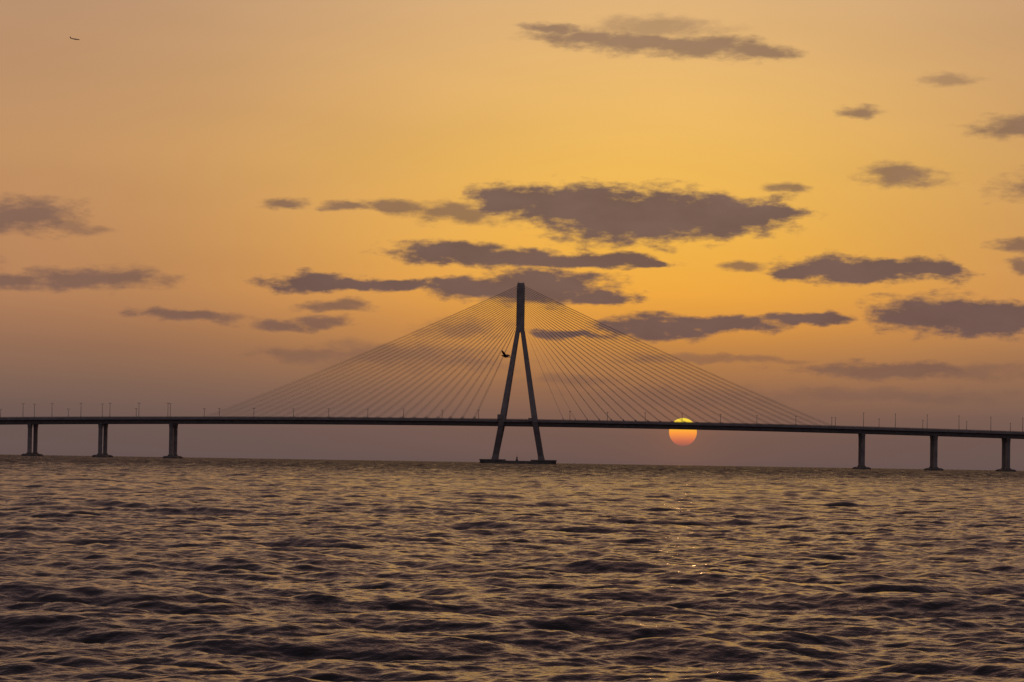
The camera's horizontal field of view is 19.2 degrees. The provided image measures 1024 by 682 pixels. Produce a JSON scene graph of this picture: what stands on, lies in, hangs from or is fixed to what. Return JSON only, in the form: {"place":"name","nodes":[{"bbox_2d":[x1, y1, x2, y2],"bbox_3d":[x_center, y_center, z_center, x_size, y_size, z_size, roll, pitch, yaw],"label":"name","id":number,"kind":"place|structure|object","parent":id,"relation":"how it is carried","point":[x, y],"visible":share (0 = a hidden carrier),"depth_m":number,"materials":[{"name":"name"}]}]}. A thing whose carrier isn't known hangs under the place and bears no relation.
{"place":"outdoors","nodes":[
{"label":"outdoors","id":0,"kind":"place"},
{"bbox_2d":[501,350,511,357],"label":"bird","id":1,"kind":"object","parent":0,"point":[505,355],"visible":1,"depth_m":230.03},
{"bbox_2d":[0,454,1023,681],"bbox_3d":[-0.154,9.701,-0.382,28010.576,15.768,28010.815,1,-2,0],"label":"sea","id":2,"kind":"structure","parent":0,"point":[140,569],"depth_m":57.84,"materials":[{"name":"grey liquid"}]},
{"bbox_2d":[0,283,1023,471],"bbox_3d":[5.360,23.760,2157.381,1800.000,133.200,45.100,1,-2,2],"label":"cable stayed bridge","id":3,"kind":"structure","parent":2,"relation":"in","point":[501,421],"depth_m":2146.32,"materials":[{"name":"concrete"}]},
{"bbox_2d":[0,0,1023,470],"label":"sky","id":4,"kind":"structure","parent":0,"point":[815,208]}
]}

